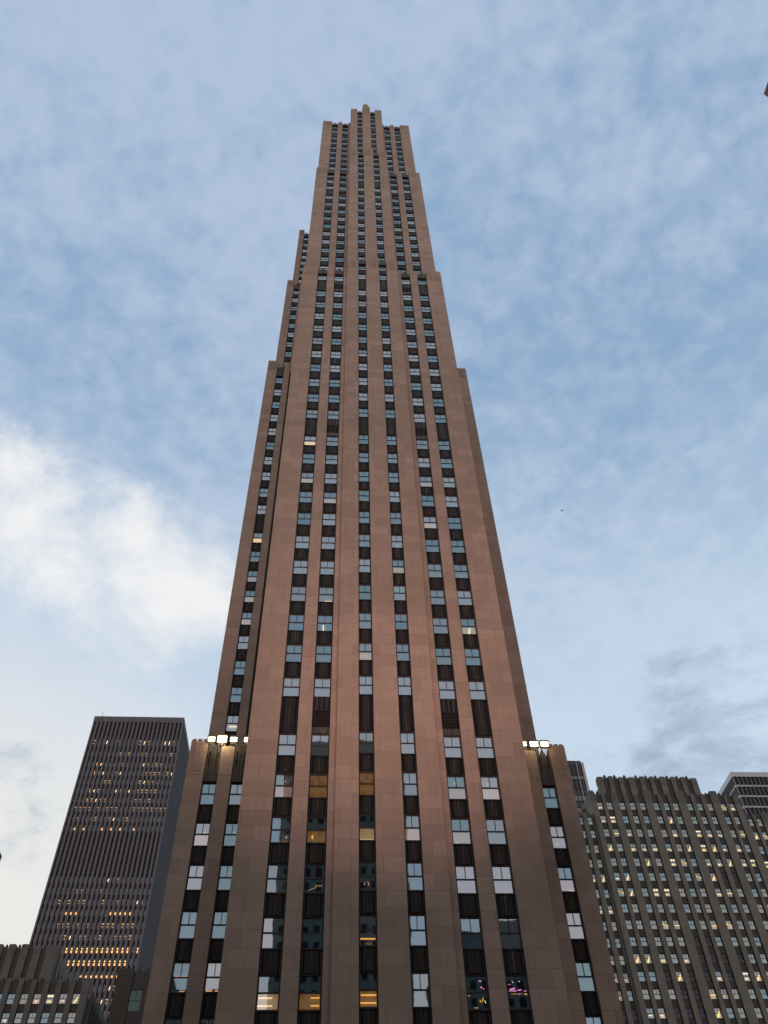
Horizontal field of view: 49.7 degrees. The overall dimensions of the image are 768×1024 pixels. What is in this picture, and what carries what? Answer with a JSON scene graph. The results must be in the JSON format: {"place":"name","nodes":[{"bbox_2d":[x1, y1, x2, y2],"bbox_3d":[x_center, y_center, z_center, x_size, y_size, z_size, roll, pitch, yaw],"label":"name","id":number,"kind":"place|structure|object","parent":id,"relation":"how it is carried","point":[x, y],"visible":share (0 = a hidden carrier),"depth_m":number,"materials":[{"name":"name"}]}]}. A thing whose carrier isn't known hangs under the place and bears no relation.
{"place":"outdoors","nodes":[
{"label":"outdoors","id":0,"kind":"place"},
{"bbox_2d":[0,944,106,1023],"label":"stone office block","id":1,"kind":"structure","parent":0,"point":[38,985],"depth_m":184.78,"materials":[{"name":"grey stone"}]},
{"bbox_2d":[29,714,189,1023],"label":"grey office tower","id":2,"kind":"structure","parent":0,"point":[98,917],"depth_m":297.63,"materials":[{"name":"concrete"}]},
{"bbox_2d":[0,0,767,946],"label":"sky","id":3,"kind":"structure","parent":0,"point":[593,173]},
{"bbox_2d":[567,761,589,811],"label":"glass office tower","id":4,"kind":"structure","parent":0,"point":[581,789],"depth_m":340.75,"materials":[{"name":"black glass"}]},
{"bbox_2d":[578,775,767,1023],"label":"stone office block","id":5,"kind":"structure","parent":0,"point":[679,867],"depth_m":201.16,"materials":[{"name":"grey stone"}]},
{"bbox_2d":[717,772,767,815],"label":"banded office tower","id":6,"kind":"structure","parent":0,"point":[749,790],"depth_m":344.19,"materials":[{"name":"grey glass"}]},
{"label":"ground","id":7,"kind":"structure","parent":0,"visible":0},
{"bbox_2d":[107,966,150,1023],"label":"stone annex","id":8,"kind":"object","parent":7,"relation":"on","point":[129,997],"visible":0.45,"depth_m":184.39,"materials":[{"name":"black stone"}]},
{"bbox_2d":[127,990,142,1010],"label":"window","id":9,"kind":"structure","parent":8,"relation":"in","point":[135,995],"depth_m":184.16,"materials":[{"name":"green"}]},
{"bbox_2d":[141,104,624,1023],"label":"stone skyscraper","id":10,"kind":"structure","parent":7,"relation":"on","point":[379,820],"depth_m":73.05,"materials":[{"name":"stone"}]},
{"bbox_2d":[164,1017,182,1023],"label":"window","id":11,"kind":"structure","parent":10,"relation":"in","point":[168,1020],"depth_m":60.08,"materials":[{"name":"black glass"}]},
{"bbox_2d":[169,961,190,992],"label":"window","id":12,"kind":"structure","parent":10,"relation":"in","point":[180,972],"depth_m":62.24,"materials":[{"name":"blue glass"}]},
{"bbox_2d":[178,910,197,938],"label":"window","id":13,"kind":"structure","parent":10,"relation":"in","point":[187,927],"depth_m":65.17,"materials":[{"name":"blue glass"}]},
{"bbox_2d":[185,864,204,889],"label":"window","id":14,"kind":"structure","parent":10,"relation":"in","point":[195,872],"depth_m":68.06,"materials":[{"name":"white glass"}]},
{"bbox_2d":[192,822,210,845],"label":"window","id":15,"kind":"structure","parent":10,"relation":"in","point":[202,829],"depth_m":70.96,"materials":[{"name":"white glass"}]},
{"bbox_2d":[199,782,216,804],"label":"window","id":16,"kind":"structure","parent":10,"relation":"in","point":[207,795],"depth_m":73.79,"materials":[{"name":"blue glass"}]},
{"bbox_2d":[203,961,220,992],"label":"window","id":17,"kind":"structure","parent":10,"relation":"in","point":[212,976],"depth_m":62.37,"materials":[{"name":"white glass"}]},
{"bbox_2d":[210,910,226,938],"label":"window","id":18,"kind":"structure","parent":10,"relation":"in","point":[219,919],"depth_m":65.31,"materials":[{"name":"blue glass"}]},
{"bbox_2d":[216,734,227,752],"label":"floodlight","id":19,"kind":"object","parent":10,"relation":"attached to","point":[222,739],"visible":1,"depth_m":77.44,"materials":[{"name":"grey"}]},
{"bbox_2d":[217,864,232,889],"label":"window","id":20,"kind":"structure","parent":10,"relation":"in","point":[225,870],"depth_m":68.21,"materials":[{"name":"blue glass"}]},
{"bbox_2d":[222,822,237,845],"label":"window","id":21,"kind":"structure","parent":10,"relation":"in","point":[230,831],"depth_m":71.08,"materials":[{"name":"blue glass"}]},
{"bbox_2d":[225,714,238,730],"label":"window","id":22,"kind":"structure","parent":10,"relation":"in","point":[232,719],"depth_m":89.93,"materials":[{"name":"glass"}]},
{"bbox_2d":[228,783,241,804],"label":"window","id":23,"kind":"structure","parent":10,"relation":"in","point":[235,788],"depth_m":73.99,"materials":[{"name":"glass"}]},
{"bbox_2d":[229,686,242,701],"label":"window","id":24,"kind":"structure","parent":10,"relation":"in","point":[236,691],"depth_m":92.67,"materials":[{"name":"blue glass"}]},
{"bbox_2d":[233,660,245,674],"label":"window","id":25,"kind":"structure","parent":10,"relation":"in","point":[239,667],"depth_m":95.54,"materials":[{"name":"blue glass"}]},
{"bbox_2d":[255,974,280,1010],"bbox_3d":[-7.636,31.809,54.735,1.555,2.250,0.290,2,-50,-3],"label":"window","id":26,"kind":"structure","parent":10,"relation":"in","point":[268,985],"depth_m":54.76,"materials":[{"name":"glass"}]},
{"bbox_2d":[260,916,284,948],"bbox_3d":[-7.727,29.324,57.648,1.555,2.250,0.290,2,-50,-3],"label":"window","id":27,"kind":"structure","parent":10,"relation":"in","point":[272,936],"depth_m":57.68,"materials":[{"name":"white glass"}]},
{"bbox_2d":[265,863,288,892],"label":"window","id":28,"kind":"structure","parent":10,"relation":"in","point":[277,873],"depth_m":60.60,"materials":[{"name":"grey glass"}]},
{"bbox_2d":[269,816,291,842],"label":"window","id":29,"kind":"structure","parent":10,"relation":"in","point":[280,830],"depth_m":63.46,"materials":[{"name":"blue glass"}]},
{"bbox_2d":[273,773,293,797],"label":"window","id":30,"kind":"structure","parent":10,"relation":"in","point":[284,782],"depth_m":66.34,"materials":[{"name":"white glass"}]},
{"bbox_2d":[277,733,296,754],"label":"window","id":31,"kind":"structure","parent":10,"relation":"in","point":[286,741],"depth_m":69.24,"materials":[{"name":"glass"}]},
{"bbox_2d":[282,676,300,695],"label":"window","id":32,"kind":"structure","parent":10,"relation":"in","point":[291,685],"depth_m":73.77,"materials":[{"name":"glass"}]},
{"bbox_2d":[285,644,302,661],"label":"window","id":33,"kind":"structure","parent":10,"relation":"in","point":[293,652],"depth_m":76.75,"materials":[{"name":"blue glass"}]},
{"bbox_2d":[288,613,304,629],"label":"window","id":34,"kind":"structure","parent":10,"relation":"in","point":[294,622],"depth_m":79.59,"materials":[{"name":"blue glass"}]},
{"bbox_2d":[290,585,306,600],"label":"window","id":35,"kind":"structure","parent":10,"relation":"in","point":[297,594],"depth_m":82.42,"materials":[{"name":"glass"}]},
{"bbox_2d":[292,559,307,573],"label":"window","id":36,"kind":"structure","parent":10,"relation":"in","point":[300,566],"depth_m":85.43,"materials":[{"name":"white glass"}]},
{"bbox_2d":[294,535,309,548],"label":"window","id":37,"kind":"structure","parent":10,"relation":"in","point":[300,542],"depth_m":88.32,"materials":[{"name":"grey glass"}]},
{"bbox_2d":[297,512,311,524],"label":"window","id":38,"kind":"structure","parent":10,"relation":"in","point":[305,518],"depth_m":91.16,"materials":[{"name":"blue glass"}]},
{"bbox_2d":[299,490,312,501],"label":"window","id":39,"kind":"structure","parent":10,"relation":"in","point":[303,497],"depth_m":94.24,"materials":[{"name":"blue glass"}]},
{"bbox_2d":[297,974,321,1010],"bbox_3d":[-4.898,31.893,54.893,1.555,2.250,0.290,2,-50,-3],"label":"window","id":40,"kind":"structure","parent":10,"relation":"in","point":[310,985],"depth_m":54.92,"materials":[{"name":"orange glass"}]},
{"bbox_2d":[300,916,323,949],"bbox_3d":[-4.990,29.408,57.806,1.555,2.250,0.290,2,-50,-3],"label":"window","id":41,"kind":"structure","parent":10,"relation":"in","point":[312,931],"depth_m":57.83,"materials":[{"name":"black glass"}]},
{"bbox_2d":[303,864,325,892],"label":"window","id":42,"kind":"structure","parent":10,"relation":"in","point":[314,874],"depth_m":60.74,"materials":[{"name":"black glass"}]},
{"bbox_2d":[306,816,326,842],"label":"window","id":43,"kind":"structure","parent":10,"relation":"in","point":[316,831],"depth_m":63.63,"materials":[{"name":"yellow glass"}]},
{"bbox_2d":[308,773,327,797],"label":"window","id":44,"kind":"structure","parent":10,"relation":"in","point":[318,782],"depth_m":66.49,"materials":[{"name":"orange glass"}]},
{"bbox_2d":[310,733,329,755],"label":"window","id":45,"kind":"structure","parent":10,"relation":"in","point":[319,741],"depth_m":69.45,"materials":[{"name":"grey glass"}]},
{"bbox_2d":[313,677,330,696],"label":"window","id":46,"kind":"structure","parent":10,"relation":"in","point":[322,688],"depth_m":73.88,"materials":[{"name":"glass"}]},
{"bbox_2d":[315,644,331,661],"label":"window","id":47,"kind":"structure","parent":10,"relation":"in","point":[322,654],"depth_m":76.82,"materials":[{"name":"blue glass"}]},
{"bbox_2d":[316,614,332,631],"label":"window","id":48,"kind":"structure","parent":10,"relation":"in","point":[324,621],"depth_m":79.81,"materials":[{"name":"blue glass"}]},
{"bbox_2d":[318,586,333,601],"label":"window","id":49,"kind":"structure","parent":10,"relation":"in","point":[325,593],"depth_m":82.64,"materials":[{"name":"glass"}]},
{"bbox_2d":[319,560,334,575],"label":"window","id":50,"kind":"structure","parent":10,"relation":"in","point":[326,566],"depth_m":85.51,"materials":[{"name":"grey glass"}]},
{"bbox_2d":[321,535,335,548],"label":"window","id":51,"kind":"structure","parent":10,"relation":"in","point":[326,543],"depth_m":88.40,"materials":[{"name":"white glass"}]},
{"bbox_2d":[322,512,335,524],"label":"window","id":52,"kind":"structure","parent":10,"relation":"in","point":[329,519],"depth_m":91.36,"materials":[{"name":"grey glass"}]},
{"bbox_2d":[323,491,336,502],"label":"window","id":53,"kind":"structure","parent":10,"relation":"in","point":[328,496],"depth_m":94.24,"materials":[{"name":"blue glass"}]},
{"bbox_2d":[359,558,370,571],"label":"window","id":54,"kind":"structure","parent":10,"relation":"in","point":[365,564],"depth_m":85.46,"materials":[{"name":"grey glass"}]},
{"bbox_2d":[359,612,371,628],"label":"window","id":55,"kind":"structure","parent":10,"relation":"in","point":[365,618],"depth_m":79.65,"materials":[{"name":"white glass"}]},
{"bbox_2d":[359,584,371,598],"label":"window","id":56,"kind":"structure","parent":10,"relation":"in","point":[364,589],"depth_m":82.76,"materials":[{"name":"glass"}]},
{"bbox_2d":[359,675,372,693],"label":"window","id":57,"kind":"structure","parent":10,"relation":"in","point":[365,681],"depth_m":73.89,"materials":[{"name":"glass"}]},
{"bbox_2d":[359,642,372,659],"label":"window","id":58,"kind":"structure","parent":10,"relation":"in","point":[365,648],"depth_m":76.75,"materials":[{"name":"glass"}]},
{"bbox_2d":[359,731,373,752],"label":"window","id":59,"kind":"structure","parent":10,"relation":"in","point":[366,738],"depth_m":69.32,"materials":[{"name":"glass"}]},
{"bbox_2d":[359,771,374,794],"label":"window","id":60,"kind":"structure","parent":10,"relation":"in","point":[366,778],"depth_m":66.41,"materials":[{"name":"glass"}]},
{"bbox_2d":[359,814,375,839],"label":"window","id":61,"kind":"structure","parent":10,"relation":"in","point":[367,831],"depth_m":63.55,"materials":[{"name":"yellow glass"}]},
{"bbox_2d":[359,913,376,945],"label":"window","id":62,"kind":"structure","parent":10,"relation":"in","point":[367,922],"depth_m":57.72,"materials":[{"name":"black glass"}]},
{"bbox_2d":[359,861,376,889],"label":"window","id":63,"kind":"structure","parent":10,"relation":"in","point":[367,872],"depth_m":60.67,"materials":[{"name":"black glass"}]},
{"bbox_2d":[359,972,378,1007],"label":"window","id":64,"kind":"structure","parent":10,"relation":"in","point":[368,981],"depth_m":54.84,"materials":[{"name":"orange glass"}]},
{"bbox_2d":[392,559,404,572],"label":"window","id":65,"kind":"structure","parent":10,"relation":"in","point":[397,566],"depth_m":85.66,"materials":[{"name":"glass"}]},
{"bbox_2d":[393,585,406,599],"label":"window","id":66,"kind":"structure","parent":10,"relation":"in","point":[399,591],"depth_m":82.86,"materials":[{"name":"glass"}]},
{"bbox_2d":[394,613,407,628],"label":"window","id":67,"kind":"structure","parent":10,"relation":"in","point":[401,619],"depth_m":79.86,"materials":[{"name":"blue glass"}]},
{"bbox_2d":[396,643,409,660],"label":"window","id":68,"kind":"structure","parent":10,"relation":"in","point":[402,649],"depth_m":77.01,"materials":[{"name":"blue glass"}]},
{"bbox_2d":[397,675,411,694],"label":"window","id":69,"kind":"structure","parent":10,"relation":"in","point":[404,683],"depth_m":74.04,"materials":[{"name":"glass"}]},
{"bbox_2d":[400,731,415,753],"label":"window","id":70,"kind":"structure","parent":10,"relation":"in","point":[407,739],"depth_m":69.54,"materials":[{"name":"glass"}]},
{"bbox_2d":[402,771,418,795],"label":"window","id":71,"kind":"structure","parent":10,"relation":"in","point":[409,779],"depth_m":66.60,"materials":[{"name":"white glass"}]},
{"bbox_2d":[403,814,420,840],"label":"window","id":72,"kind":"structure","parent":10,"relation":"in","point":[412,830],"depth_m":63.72,"materials":[{"name":"white glass"}]},
{"bbox_2d":[406,861,423,890],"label":"window","id":73,"kind":"structure","parent":10,"relation":"in","point":[414,869],"depth_m":60.86,"materials":[{"name":"blue glass"}]},
{"bbox_2d":[408,914,427,945],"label":"window","id":74,"kind":"structure","parent":10,"relation":"in","point":[416,922],"depth_m":57.92,"materials":[{"name":"blue glass"}]},
{"bbox_2d":[411,971,430,1007],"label":"window","id":75,"kind":"structure","parent":10,"relation":"in","point":[420,980],"depth_m":55.04,"materials":[{"name":"white glass"}]},
{"bbox_2d":[423,515,437,527],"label":"window","id":76,"kind":"structure","parent":10,"relation":"in","point":[429,522],"depth_m":91.99,"materials":[{"name":"white glass"}]},
{"bbox_2d":[425,538,439,551],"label":"window","id":77,"kind":"structure","parent":10,"relation":"in","point":[431,546],"depth_m":89.01,"materials":[{"name":"blue glass"}]},
{"bbox_2d":[427,563,442,576],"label":"window","id":78,"kind":"structure","parent":10,"relation":"in","point":[434,569],"depth_m":86.19,"materials":[{"name":"glass"}]},
{"bbox_2d":[430,589,445,603],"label":"window","id":79,"kind":"structure","parent":10,"relation":"in","point":[437,596],"depth_m":83.35,"materials":[{"name":"glass"}]},
{"bbox_2d":[432,617,448,633],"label":"window","id":80,"kind":"structure","parent":10,"relation":"in","point":[440,624],"depth_m":80.37,"materials":[{"name":"blue glass"}]},
{"bbox_2d":[435,647,452,664],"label":"window","id":81,"kind":"structure","parent":10,"relation":"in","point":[443,654],"depth_m":77.52,"materials":[{"name":"blue glass"}]},
{"bbox_2d":[438,679,455,699],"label":"window","id":82,"kind":"structure","parent":10,"relation":"in","point":[447,687],"depth_m":74.53,"materials":[{"name":"glass"}]},
{"bbox_2d":[443,735,462,757],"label":"window","id":83,"kind":"structure","parent":10,"relation":"in","point":[452,744],"depth_m":70.02,"materials":[{"name":"white glass"}]},
{"bbox_2d":[447,516,461,528],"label":"window","id":84,"kind":"structure","parent":10,"relation":"in","point":[453,521],"depth_m":92.22,"materials":[{"name":"blue glass"}]},
{"bbox_2d":[447,775,466,798],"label":"window","id":85,"kind":"structure","parent":10,"relation":"in","point":[456,786],"depth_m":67.14,"materials":[{"name":"grey glass"}]},
{"bbox_2d":[450,539,465,552],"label":"window","id":86,"kind":"structure","parent":10,"relation":"in","point":[457,545],"depth_m":89.29,"materials":[{"name":"blue glass"}]},
{"bbox_2d":[450,818,471,843],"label":"window","id":87,"kind":"structure","parent":10,"relation":"in","point":[460,827],"depth_m":64.27,"materials":[{"name":"white glass"}]},
{"bbox_2d":[453,563,468,577],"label":"window","id":88,"kind":"structure","parent":10,"relation":"in","point":[460,571],"depth_m":86.35,"materials":[{"name":"glass"}]},
{"bbox_2d":[457,589,472,604],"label":"window","id":89,"kind":"structure","parent":10,"relation":"in","point":[464,598],"depth_m":83.40,"materials":[{"name":"grey glass"}]},
{"bbox_2d":[455,865,477,893],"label":"window","id":90,"kind":"structure","parent":10,"relation":"in","point":[466,882],"depth_m":61.37,"materials":[{"name":"white glass"}]},
{"bbox_2d":[460,617,476,633],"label":"window","id":91,"kind":"structure","parent":10,"relation":"in","point":[467,626],"depth_m":80.59,"materials":[{"name":"blue glass"}]},
{"bbox_2d":[460,917,483,948],"bbox_3d":[6.141,29.749,58.445,1.555,2.250,0.290,2,-50,-3],"label":"window","id":92,"kind":"structure","parent":10,"relation":"in","point":[471,929],"depth_m":58.43,"materials":[{"name":"blue glass"}]},
{"bbox_2d":[464,647,481,664],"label":"window","id":93,"kind":"structure","parent":10,"relation":"in","point":[472,657],"depth_m":77.65,"materials":[{"name":"blue glass"}]},
{"bbox_2d":[468,680,486,699],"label":"window","id":94,"kind":"structure","parent":10,"relation":"in","point":[477,690],"depth_m":74.73,"materials":[{"name":"glass"}]},
{"bbox_2d":[465,974,490,1009],"bbox_3d":[6.232,32.234,55.532,1.555,2.250,0.290,2,-50,-3],"label":"window","id":95,"kind":"structure","parent":10,"relation":"in","point":[477,991],"depth_m":55.53,"materials":[{"name":"black glass"}]},
{"bbox_2d":[475,736,494,757],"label":"window","id":96,"kind":"structure","parent":10,"relation":"in","point":[484,744],"depth_m":70.19,"materials":[{"name":"glass"}]},
{"bbox_2d":[480,775,500,799],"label":"window","id":97,"kind":"structure","parent":10,"relation":"in","point":[490,786],"depth_m":67.29,"materials":[{"name":"white glass"}]},
{"bbox_2d":[485,818,507,843],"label":"window","id":98,"kind":"structure","parent":10,"relation":"in","point":[496,830],"depth_m":64.45,"materials":[{"name":"blue glass"}]},
{"bbox_2d":[491,865,514,893],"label":"window","id":99,"kind":"structure","parent":10,"relation":"in","point":[502,874],"depth_m":61.53,"materials":[{"name":"grey glass"}]},
{"bbox_2d":[498,917,522,948],"bbox_3d":[8.878,29.832,58.603,1.555,2.250,0.290,2,-50,-3],"label":"window","id":100,"kind":"structure","parent":10,"relation":"in","point":[509,927],"depth_m":58.59,"materials":[{"name":"grey glass"}]},
{"bbox_2d":[505,974,531,1009],"bbox_3d":[8.969,32.317,55.690,1.555,2.250,0.290,2,-50,-3],"label":"window","id":101,"kind":"structure","parent":10,"relation":"in","point":[516,984],"depth_m":55.69,"materials":[{"name":"black glass"}]},
{"bbox_2d":[528,740,539,754],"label":"floodlight","id":102,"kind":"object","parent":10,"relation":"attached to","point":[534,744],"visible":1,"depth_m":79.10,"materials":[{"name":"grey"}]},
{"bbox_2d":[542,786,558,807],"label":"window","id":103,"kind":"structure","parent":10,"relation":"in","point":[550,795],"depth_m":75.60,"materials":[{"name":"blue glass"}]},
{"bbox_2d":[549,825,567,848],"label":"window","id":104,"kind":"structure","parent":10,"relation":"in","point":[557,831],"depth_m":72.72,"materials":[{"name":"grey glass"}]},
{"bbox_2d":[557,866,575,891],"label":"window","id":105,"kind":"structure","parent":10,"relation":"in","point":[567,883],"depth_m":69.88,"materials":[{"name":"white glass"}]},
{"bbox_2d":[566,911,585,938],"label":"window","id":106,"kind":"structure","parent":10,"relation":"in","point":[575,924],"depth_m":66.96,"materials":[{"name":"white glass"}]},
{"bbox_2d":[575,961,595,991],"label":"window","id":107,"kind":"structure","parent":10,"relation":"in","point":[585,977],"depth_m":64.03,"materials":[{"name":"blue glass"}]},
{"bbox_2d":[585,1015,602,1023],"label":"window","id":108,"kind":"structure","parent":10,"relation":"in","point":[590,1019],"depth_m":61.84,"materials":[{"name":"glass"}]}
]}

